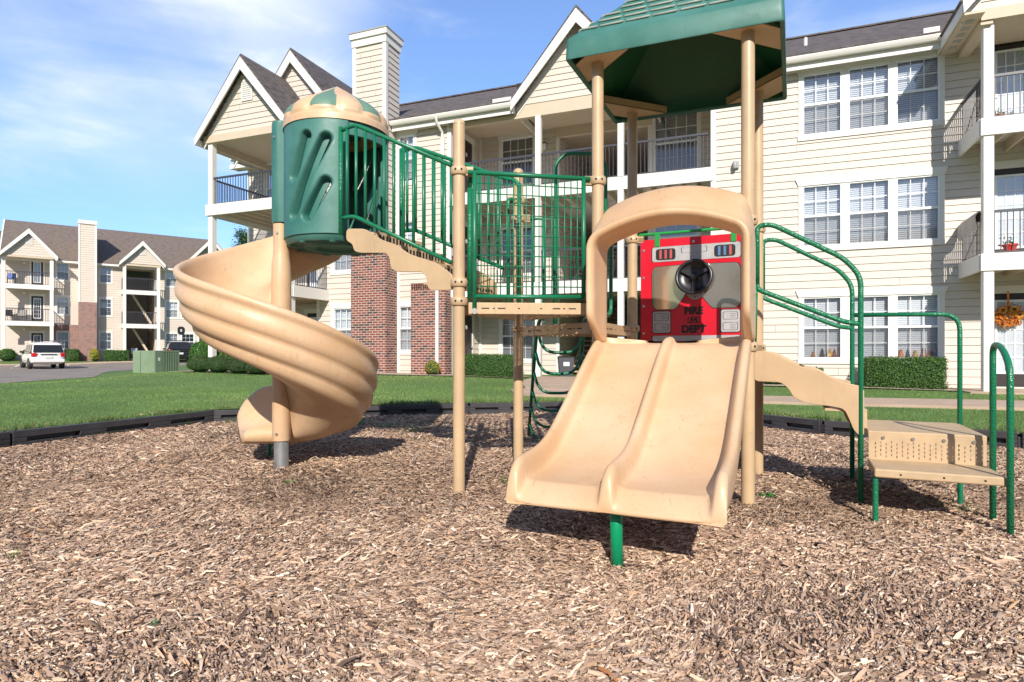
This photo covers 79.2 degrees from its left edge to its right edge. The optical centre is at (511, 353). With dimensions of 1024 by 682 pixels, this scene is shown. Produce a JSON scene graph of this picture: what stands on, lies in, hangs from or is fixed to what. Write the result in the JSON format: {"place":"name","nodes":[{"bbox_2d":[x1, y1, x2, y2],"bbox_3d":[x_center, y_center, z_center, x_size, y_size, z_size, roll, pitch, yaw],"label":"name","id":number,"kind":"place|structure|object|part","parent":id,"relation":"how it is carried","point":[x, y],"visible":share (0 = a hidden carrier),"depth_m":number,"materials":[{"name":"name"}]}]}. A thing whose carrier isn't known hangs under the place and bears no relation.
{"place":"outdoors","nodes":[
{"label":"outdoors","id":0,"kind":"place"},
{"bbox_2d":[0,362,185,382],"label":"parking lot","id":1,"kind":"structure","parent":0,"point":[10,373],"depth_m":33.02,"materials":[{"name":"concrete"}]},
{"bbox_2d":[20,340,64,368],"bbox_3d":[-31.144,0.049,41.021,4.798,1.840,2.207,0,0,45],"label":"parked suv","id":2,"kind":"object","parent":1,"relation":"on","point":[52,354],"visible":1,"depth_m":39.57,"materials":[{"name":"white metal"}]},
{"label":"rear window","id":3,"kind":"part","parent":2,"relation":"part of","materials":[{"name":"black glass"}]},
{"bbox_2d":[0,361,187,364],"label":"kerb","id":4,"kind":"structure","parent":1,"relation":"on","point":[88,362],"depth_m":46.72,"materials":[{"name":"concrete"}]},
{"bbox_2d":[163,340,190,359],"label":"parked suv","id":5,"kind":"object","parent":1,"relation":"on","point":[184,348],"visible":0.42,"depth_m":49.41,"materials":[{"name":"black metal"}]},
{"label":"rear window","id":6,"kind":"part","parent":5,"relation":"part of","materials":[{"name":"black glass"}]},
{"bbox_2d":[130,348,137,358],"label":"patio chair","id":7,"kind":"object","parent":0,"point":[132,350],"visible":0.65,"depth_m":53.57,"materials":[{"name":"white plastic"}]},
{"bbox_2d":[0,0,959,334],"label":"sky","id":8,"kind":"structure","parent":0,"point":[104,103],"materials":[{"name":"blue"}]},
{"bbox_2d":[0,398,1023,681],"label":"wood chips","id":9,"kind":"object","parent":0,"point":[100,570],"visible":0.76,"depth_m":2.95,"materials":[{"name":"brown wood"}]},
{"bbox_2d":[0,359,1023,433],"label":"lawn","id":10,"kind":"structure","parent":0,"point":[392,382],"depth_m":13.26,"materials":[{"name":"green plant"}]},
{"bbox_2d":[0,348,16,360],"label":"shrub","id":11,"kind":"object","parent":10,"relation":"on","point":[7,354],"visible":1,"depth_m":46.99,"materials":[{"name":"green plant"}]},
{"bbox_2d":[66,349,79,360],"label":"shrub","id":12,"kind":"object","parent":10,"relation":"on","point":[72,355],"visible":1,"depth_m":49.79,"materials":[{"name":"green plant"}]},
{"bbox_2d":[89,348,99,360],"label":"shrub","id":13,"kind":"object","parent":10,"relation":"on","point":[94,353],"visible":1,"depth_m":50.41,"materials":[{"name":"yellow plant"}]},
{"bbox_2d":[0,219,221,360],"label":"apartment building","id":14,"kind":"structure","parent":10,"relation":"on","point":[84,287],"depth_m":52.29,"materials":[{"name":"white plastic"}]},
{"bbox_2d":[6,309,11,315],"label":"patio chair","id":15,"kind":"object","parent":14,"relation":"on","point":[9,312],"visible":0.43,"depth_m":48.48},
{"bbox_2d":[8,273,15,283],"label":"patio chair","id":16,"kind":"object","parent":14,"relation":"on","point":[10,276],"visible":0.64,"depth_m":48.56,"materials":[{"name":"blue fabric"}]},
{"bbox_2d":[16,309,26,318],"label":"patio chair","id":17,"kind":"object","parent":14,"relation":"on","point":[20,312],"visible":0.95,"depth_m":48.92,"materials":[{"name":"white plastic"}]},
{"bbox_2d":[29,331,44,342],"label":"door","id":18,"kind":"structure","parent":14,"relation":"in","point":[34,335],"depth_m":49.93,"materials":[{"name":"black plastic"}]},
{"bbox_2d":[29,294,45,321],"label":"door","id":19,"kind":"structure","parent":14,"relation":"in","point":[37,301],"depth_m":49.93,"materials":[{"name":"white plastic"}]},
{"bbox_2d":[30,262,44,284],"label":"door","id":20,"kind":"structure","parent":14,"relation":"in","point":[34,266],"depth_m":49.93,"materials":[{"name":"white glass"}]},
{"bbox_2d":[55,263,69,281],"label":"window","id":21,"kind":"structure","parent":14,"relation":"in","point":[62,271],"depth_m":51.00,"materials":[{"name":"grey glass"}]},
{"bbox_2d":[56,331,69,349],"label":"window","id":22,"kind":"structure","parent":14,"relation":"in","point":[63,337],"depth_m":51.03,"materials":[{"name":"glass"}]},
{"bbox_2d":[55,295,70,315],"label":"window","id":23,"kind":"structure","parent":14,"relation":"in","point":[62,302],"depth_m":50.96,"materials":[{"name":"grey glass"}]},
{"bbox_2d":[97,330,112,350],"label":"window","id":24,"kind":"structure","parent":14,"relation":"in","point":[105,338],"depth_m":52.73,"materials":[{"name":"white glass"}]},
{"bbox_2d":[98,266,112,284],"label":"window","id":25,"kind":"structure","parent":14,"relation":"in","point":[105,274],"depth_m":52.74,"materials":[{"name":"white glass"}]},
{"bbox_2d":[98,297,113,316],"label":"window","id":26,"kind":"structure","parent":14,"relation":"in","point":[105,304],"depth_m":52.70,"materials":[{"name":"white plastic"}]},
{"bbox_2d":[164,271,175,287],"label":"window","id":27,"kind":"structure","parent":14,"relation":"in","point":[170,280],"depth_m":55.56,"materials":[{"name":"grey glass"}]},
{"bbox_2d":[164,332,178,349],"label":"window","id":28,"kind":"structure","parent":14,"relation":"in","point":[169,336],"depth_m":55.56,"materials":[{"name":"white glass"}]},
{"bbox_2d":[164,300,179,318],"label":"window","id":29,"kind":"structure","parent":14,"relation":"in","point":[171,306],"depth_m":55.65,"materials":[{"name":"white glass"}]},
{"bbox_2d":[180,332,194,344],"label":"window","id":30,"kind":"structure","parent":14,"relation":"in","point":[190,336],"depth_m":56.43,"materials":[{"name":"white glass"}]},
{"bbox_2d":[103,349,129,360],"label":"shrub","id":31,"kind":"object","parent":10,"relation":"on","point":[115,355],"visible":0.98,"depth_m":51.53,"materials":[{"name":"green plant"}]},
{"bbox_2d":[133,350,179,372],"bbox_3d":[-15.979,0.367,27.821,1.226,1.040,1.386,0,0,15],"label":"utility cabinet","id":32,"kind":"object","parent":10,"relation":"on","point":[155,361],"visible":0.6,"depth_m":27.25,"materials":[{"name":"green metal"}]},
{"bbox_2d":[188,340,207,358],"bbox_3d":[-10.922,0.015,22.106,1.318,1.146,1.029,0,0,0],"label":"shrub","id":33,"kind":"object","parent":10,"relation":"on","point":[200,348],"visible":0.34,"depth_m":21.76,"materials":[{"name":"green plant"}]},
{"bbox_2d":[205,356,228,371],"bbox_3d":[-9.331,0.307,19.771,0.948,0.561,0.785,0,0,0],"label":"shrub","id":34,"kind":"object","parent":10,"relation":"on","point":[215,363],"visible":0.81,"depth_m":19.52,"materials":[{"name":"green plant"}]},
{"bbox_2d":[224,357,247,372],"bbox_3d":[-8.554,0.329,19.456,0.920,0.558,0.786,0,0,0],"label":"shrub","id":35,"kind":"object","parent":10,"relation":"on","point":[234,365],"visible":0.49,"depth_m":19.19,"materials":[{"name":"green plant"}]},
{"bbox_2d":[231,224,247,246],"bbox_3d":[-14.432,-3.320,34.597,3.106,8.348,3.038,0,0,0],"label":"tree","id":36,"kind":"object","parent":10,"relation":"on","point":[243,236],"visible":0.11,"depth_m":33.82,"materials":[{"name":"green plant"}]},
{"bbox_2d":[244,363,266,373],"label":"shrub","id":37,"kind":"object","parent":10,"relation":"on","point":[251,369],"visible":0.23,"depth_m":18.92,"materials":[{"name":"green plant"}]},
{"bbox_2d":[169,370,527,377],"bbox_3d":[-5.292,0.627,20.012,11.945,0.128,2.552,0,0,15],"label":"gravel bed","id":38,"kind":"object","parent":10,"relation":"on","point":[380,373],"visible":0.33,"depth_m":19.16,"materials":[{"name":"beige gravel"}]},
{"bbox_2d":[186,355,207,371],"bbox_3d":[-10.094,0.310,20.065,0.866,0.539,0.812,0,0,-33],"label":"shrub","id":39,"kind":"object","parent":38,"relation":"on","point":[196,363],"visible":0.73,"depth_m":19.81,"materials":[{"name":"green plant"}]},
{"bbox_2d":[217,350,231,357],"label":"shrub","id":40,"kind":"object","parent":38,"relation":"on","point":[219,353],"visible":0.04,"depth_m":21.40,"materials":[{"name":"green plant"}]},
{"bbox_2d":[424,361,439,374],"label":"shrub","id":41,"kind":"object","parent":38,"relation":"on","point":[431,368],"visible":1,"depth_m":18.96,"materials":[{"name":"yellow plant"}]},
{"bbox_2d":[465,353,523,376],"bbox_3d":[-0.615,0.318,18.325,1.924,0.767,0.814,0,0,22],"label":"hedge","id":42,"kind":"object","parent":38,"relation":"on","point":[483,365],"visible":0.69,"depth_m":18.05,"materials":[{"name":"green plant"}]},
{"bbox_2d":[557,356,574,376],"bbox_3d":[1.647,0.410,18.943,0.507,0.680,0.507,0,0,0],"label":"waste bin","id":43,"kind":"object","parent":10,"relation":"on","point":[565,363],"visible":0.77,"depth_m":18.72,"materials":[{"name":"grey plastic"}]},
{"bbox_2d":[194,0,1023,394],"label":"apartment building","id":44,"kind":"structure","parent":10,"relation":"on","point":[892,154],"depth_m":16.23,"materials":[{"name":"beige"}]},
{"bbox_2d":[264,172,271,197],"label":"window","id":45,"kind":"structure","parent":44,"relation":"in","point":[266,172],"depth_m":24.14,"materials":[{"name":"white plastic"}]},
{"bbox_2d":[303,308,316,320],"bbox_3d":[-7.364,-0.565,23.276,1.150,2.290,0.255,0,0,13],"label":"door","id":46,"kind":"structure","parent":44,"relation":"in","point":[311,313],"depth_m":23.33,"materials":[{"name":"black plastic"}]},
{"bbox_2d":[305,270,316,287],"bbox_3d":[-7.364,-3.315,23.276,1.150,2.290,0.255,0,0,13],"label":"door","id":47,"kind":"structure","parent":44,"relation":"in","point":[316,270],"depth_m":23.34,"materials":[{"name":"white plastic"}]},
{"bbox_2d":[329,303,350,335],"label":"window","id":48,"kind":"structure","parent":44,"relation":"in","point":[340,312],"depth_m":21.39,"materials":[{"name":"white plastic"}]},
{"bbox_2d":[330,255,350,274],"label":"window","id":49,"kind":"structure","parent":44,"relation":"in","point":[342,266],"depth_m":21.39,"materials":[{"name":"white glass"}]},
{"bbox_2d":[397,301,410,354],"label":"window","id":50,"kind":"structure","parent":44,"relation":"in","point":[405,306],"depth_m":20.46,"materials":[{"name":"white glass"}]},
{"bbox_2d":[395,215,417,240],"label":"window","id":51,"kind":"structure","parent":44,"relation":"in","point":[408,235],"depth_m":20.43,"materials":[{"name":"white glass"}]},
{"bbox_2d":[395,130,417,186],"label":"window","id":52,"kind":"structure","parent":44,"relation":"in","point":[410,137],"depth_m":20.42,"materials":[{"name":"white plastic"}]},
{"bbox_2d":[465,221,466,266],"bbox_3d":[-1.547,-3.315,20.849,0.082,2.290,1.260,0,0,21],"label":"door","id":53,"kind":"structure","parent":44,"relation":"in","point":[465,221],"depth_m":20.81,"materials":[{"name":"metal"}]},
{"bbox_2d":[465,315,473,354],"bbox_3d":[-1.538,-0.415,20.846,0.100,2.290,1.260,0,0,21],"label":"door","id":54,"kind":"structure","parent":44,"relation":"in","point":[469,320],"depth_m":21.07,"materials":[{"name":"metal"}]},
{"bbox_2d":[465,133,474,190],"bbox_3d":[-1.547,-6.235,20.849,0.082,2.290,1.260,0,0,21],"label":"door","id":55,"kind":"structure","parent":44,"relation":"in","point":[469,142],"depth_m":21.00,"materials":[{"name":"metal"}]},
{"bbox_2d":[496,262,512,283],"bbox_3d":[-0.157,-2.626,20.504,0.566,0.954,0.594,0,0,23],"label":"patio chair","id":56,"kind":"object","parent":44,"relation":"on","point":[511,269],"visible":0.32,"depth_m":20.69,"materials":[{"name":"white plastic"}]},
{"bbox_2d":[497,131,534,187],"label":"window","id":57,"kind":"structure","parent":44,"relation":"in","point":[518,144],"depth_m":21.40,"materials":[{"name":"white glass"}]},
{"bbox_2d":[498,221,534,278],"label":"window","id":58,"kind":"structure","parent":44,"relation":"in","point":[503,228],"depth_m":21.34,"materials":[{"name":"glass"}]},
{"bbox_2d":[499,319,534,362],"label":"window","id":59,"kind":"structure","parent":44,"relation":"in","point":[505,333],"depth_m":21.48,"materials":[{"name":"white glass"}]},
{"bbox_2d":[652,225,701,239],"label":"window","id":60,"kind":"structure","parent":44,"relation":"in","point":[675,227],"depth_m":19.45,"materials":[{"name":"white glass"}]},
{"bbox_2d":[652,112,701,171],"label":"window","id":61,"kind":"structure","parent":44,"relation":"in","point":[690,123],"depth_m":19.49,"materials":[{"name":"white glass"}]},
{"bbox_2d":[820,348,824,356],"bbox_3d":[8.006,-0.026,15.967,0.125,0.242,0.122,0,0,0],"label":"figurine","id":62,"kind":"object","parent":44,"relation":"on","point":[822,354],"visible":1,"depth_m":15.94,"materials":[{"name":"ceramic"}]},
{"bbox_2d":[803,296,841,358],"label":"window","id":63,"kind":"structure","parent":44,"relation":"in","point":[817,335],"depth_m":15.97,"materials":[{"name":"white glass"}]},
{"bbox_2d":[803,183,841,246],"bbox_3d":[8.053,-3.550,16.125,1.052,1.580,0.863,0,0,0],"label":"window","id":64,"kind":"structure","parent":44,"relation":"in","point":[822,204],"depth_m":15.98,"materials":[{"name":"white glass"}]},
{"bbox_2d":[803,69,841,135],"bbox_3d":[8.053,-6.430,16.125,1.052,1.580,0.863,0,0,0],"label":"window","id":65,"kind":"structure","parent":44,"relation":"in","point":[822,91],"depth_m":15.99,"materials":[{"name":"white glass"}]},
{"bbox_2d":[826,349,831,356],"bbox_3d":[8.161,-0.017,15.906,0.146,0.224,0.142,0,0,0],"label":"figurine","id":66,"kind":"object","parent":44,"relation":"on","point":[829,353],"visible":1,"depth_m":15.86,"materials":[{"name":"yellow ceramic"}]},
{"bbox_2d":[848,295,889,358],"bbox_3d":[9.031,-0.667,15.742,1.058,1.585,0.865,0,0,0],"label":"window","id":67,"kind":"structure","parent":44,"relation":"in","point":[876,329],"depth_m":15.58,"materials":[{"name":"glass"}]},
{"bbox_2d":[848,178,889,243],"bbox_3d":[9.031,-3.550,15.742,1.058,1.580,0.865,0,0,0],"label":"window","id":68,"kind":"structure","parent":44,"relation":"in","point":[869,200],"depth_m":15.60,"materials":[{"name":"glass"}]},
{"bbox_2d":[848,62,889,129],"bbox_3d":[9.031,-6.430,15.742,1.058,1.580,0.865,0,0,0],"label":"window","id":69,"kind":"structure","parent":44,"relation":"in","point":[869,85],"depth_m":15.60,"materials":[{"name":"white glass"}]},
{"bbox_2d":[898,349,903,356],"bbox_3d":[9.631,-0.009,15.330,0.135,0.208,0.132,0,0,0],"label":"figurine","id":70,"kind":"object","parent":44,"relation":"on","point":[900,354],"visible":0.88,"depth_m":15.29,"materials":[{"name":"orange ceramic"}]},
{"bbox_2d":[896,293,939,357],"bbox_3d":[10.004,-0.667,15.360,1.061,1.585,0.866,0,0,0],"label":"window","id":71,"kind":"structure","parent":44,"relation":"in","point":[912,333],"depth_m":15.21,"materials":[{"name":"glass"}]},
{"bbox_2d":[896,174,939,241],"bbox_3d":[10.004,-3.550,15.360,1.061,1.580,0.866,0,0,0],"label":"window","id":72,"kind":"structure","parent":44,"relation":"in","point":[917,197],"depth_m":15.21,"materials":[{"name":"white glass"}]},
{"bbox_2d":[896,55,939,124],"bbox_3d":[10.004,-6.430,15.360,1.061,1.580,0.866,0,0,0],"label":"window","id":73,"kind":"structure","parent":44,"relation":"in","point":[917,79],"depth_m":15.22,"materials":[{"name":"white glass"}]},
{"bbox_2d":[921,347,926,356],"bbox_3d":[10.089,-0.042,15.151,0.146,0.274,0.142,0,0,0],"label":"figurine","id":74,"kind":"object","parent":44,"relation":"on","point":[924,354],"visible":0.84,"depth_m":15.11,"materials":[{"name":"ceramic"}]},
{"bbox_2d":[957,211,979,240],"bbox_3d":[10.446,-2.898,14.119,0.190,0.474,1.220,0,0,21],"label":"draped cloth","id":75,"kind":"object","parent":44,"relation":"on","point":[967,226],"visible":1,"depth_m":14.12,"materials":[{"name":"white fabric"}]},
{"bbox_2d":[979,285,1023,385],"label":"door","id":76,"kind":"structure","parent":44,"relation":"in","point":[1012,339],"depth_m":14.42,"materials":[{"name":"white plastic"}]},
{"bbox_2d":[979,159,1023,252],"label":"door","id":77,"kind":"structure","parent":44,"relation":"in","point":[1008,174],"depth_m":14.44,"materials":[{"name":"white plastic"}]},
{"bbox_2d":[997,234,1018,252],"bbox_3d":[10.867,-2.383,13.523,0.289,0.466,0.322,0,0,0],"label":"flower pot","id":78,"kind":"object","parent":44,"relation":"on","point":[1010,246],"visible":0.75,"depth_m":13.44,"materials":[{"name":"red ceramic"}]},
{"bbox_2d":[994,291,1023,328],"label":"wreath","id":79,"kind":"object","parent":44,"relation":"attached to","point":[1015,314],"visible":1,"depth_m":14.32,"materials":[{"name":"orange plant"}]},
{"bbox_2d":[994,41,1023,113],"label":"door","id":80,"kind":"structure","parent":44,"relation":"in","point":[1005,55],"depth_m":14.44,"materials":[{"name":"white glass"}]},
{"bbox_2d":[763,383,956,390],"bbox_3d":[6.879,0.756,15.576,8.300,0.127,1.350,0,0,21],"label":"gravel bed","id":81,"kind":"object","parent":10,"relation":"on","point":[866,387],"visible":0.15,"depth_m":14.45,"materials":[{"name":"beige gravel"}]},
{"bbox_2d":[763,382,781,383],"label":"shrub","id":82,"kind":"object","parent":81,"relation":"on","point":[772,383],"visible":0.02,"depth_m":15.73,"materials":[{"name":"green plant"}]},
{"bbox_2d":[864,354,948,389],"bbox_3d":[9.250,0.422,14.614,1.772,0.828,0.811,0,0,21],"label":"hedge","id":83,"kind":"object","parent":81,"relation":"on","point":[919,372],"visible":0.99,"depth_m":14.36,"materials":[{"name":"green plant"}]},
{"bbox_2d":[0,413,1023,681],"bbox_3d":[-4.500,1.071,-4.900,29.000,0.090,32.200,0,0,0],"label":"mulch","id":84,"kind":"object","parent":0,"point":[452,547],"visible":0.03,"depth_m":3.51,"materials":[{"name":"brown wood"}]},
{"bbox_2d":[0,431,11,447],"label":"border timber","id":85,"kind":"object","parent":84,"relation":"on","point":[5,439],"visible":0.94,"depth_m":6.82,"materials":[{"name":"plastic"}]},
{"bbox_2d":[0,548,20,558],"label":"weed","id":86,"kind":"object","parent":84,"relation":"on","point":[14,554],"visible":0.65,"depth_m":3.18,"materials":[{"name":"green plant"}]},
{"bbox_2d":[8,410,213,446],"bbox_3d":[-5.097,0.992,8.233,0.100,0.277,2.823,0,0,21],"label":"border timber","id":87,"kind":"object","parent":84,"relation":"on","point":[35,435],"visible":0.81,"depth_m":7.87,"materials":[{"name":"plastic"}]},
{"bbox_2d":[214,409,239,421],"bbox_3d":[-3.567,0.992,9.887,2.166,0.277,0.100,0,0,-21],"label":"border timber","id":88,"kind":"object","parent":84,"relation":"on","point":[230,414],"visible":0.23,"depth_m":9.53,"materials":[{"name":"plastic"}]},
{"bbox_2d":[375,417,400,427],"bbox_3d":[-1.789,0.966,8.805,0.540,0.168,0.388,0,0,0],"label":"weed","id":89,"kind":"object","parent":84,"relation":"on","point":[387,422],"visible":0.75,"depth_m":8.88,"materials":[{"name":"green plant"}]},
{"bbox_2d":[363,403,469,417],"bbox_3d":[-1.647,0.992,10.561,1.965,0.277,0.100,0,0,-18],"label":"border timber","id":90,"kind":"object","parent":84,"relation":"on","point":[413,409],"visible":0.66,"depth_m":10.51,"materials":[{"name":"plastic"}]},
{"bbox_2d":[403,424,429,432],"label":"weed","id":91,"kind":"object","parent":84,"relation":"on","point":[415,427],"visible":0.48,"depth_m":8.23,"materials":[{"name":"green plant"}]},
{"bbox_2d":[470,402,562,414],"bbox_3d":[0.204,0.992,11.031,1.923,0.277,0.100,0,0,-11],"label":"border timber","id":92,"kind":"object","parent":84,"relation":"on","point":[486,408],"visible":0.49,"depth_m":10.92,"materials":[{"name":"plastic"}]},
{"bbox_2d":[173,0,1013,567],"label":"play structure","id":93,"kind":"object","parent":84,"relation":"on","point":[661,418],"visible":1,"depth_m":4.65,"materials":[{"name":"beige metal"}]},
{"bbox_2d":[759,492,777,497],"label":"weed","id":94,"kind":"object","parent":84,"relation":"on","point":[769,494],"visible":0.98,"depth_m":4.49,"materials":[{"name":"green plant"}]},
{"bbox_2d":[763,414,823,433],"bbox_3d":[3.766,0.992,8.594,0.100,0.277,1.327,0,0,-28],"label":"border timber","id":95,"kind":"object","parent":84,"relation":"on","point":[805,425],"visible":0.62,"depth_m":8.40,"materials":[{"name":"plastic"}]},
{"bbox_2d":[824,420,1021,447],"bbox_3d":[4.863,0.992,7.429,2.006,0.277,0.100,0,0,37],"label":"border timber","id":96,"kind":"object","parent":84,"relation":"on","point":[832,428],"visible":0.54,"depth_m":7.78,"materials":[{"name":"plastic"}]},
{"bbox_2d":[906,491,948,505],"bbox_3d":[2.869,0.999,4.255,0.288,0.103,0.226,0,0,21],"label":"weed","id":97,"kind":"object","parent":84,"relation":"on","point":[931,502],"visible":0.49,"depth_m":4.25,"materials":[{"name":"green plant"}]},
{"bbox_2d":[957,503,980,513],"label":"weed","id":98,"kind":"object","parent":84,"relation":"on","point":[968,509],"visible":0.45,"depth_m":4.01,"materials":[{"name":"green plant"}]},
{"bbox_2d":[1022,432,1023,448],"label":"border timber","id":99,"kind":"object","parent":84,"relation":"on","point":[1023,440],"visible":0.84,"depth_m":6.80,"materials":[{"name":"plastic"}]},
{"bbox_2d":[523,376,574,389],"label":"sidewalk","id":100,"kind":"structure","parent":0,"point":[556,382],"depth_m":15.72,"materials":[{"name":"concrete"}]},
{"bbox_2d":[205,403,1021,448],"bbox_3d":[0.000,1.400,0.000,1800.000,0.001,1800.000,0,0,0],"label":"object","id":101,"kind":"structure","parent":0,"point":[469,413],"depth_m":17.08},
{"bbox_2d":[511,388,1023,410],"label":"sidewalk","id":102,"kind":"structure","parent":0,"point":[974,404],"depth_m":10.57,"materials":[{"name":"concrete"}]}
]}

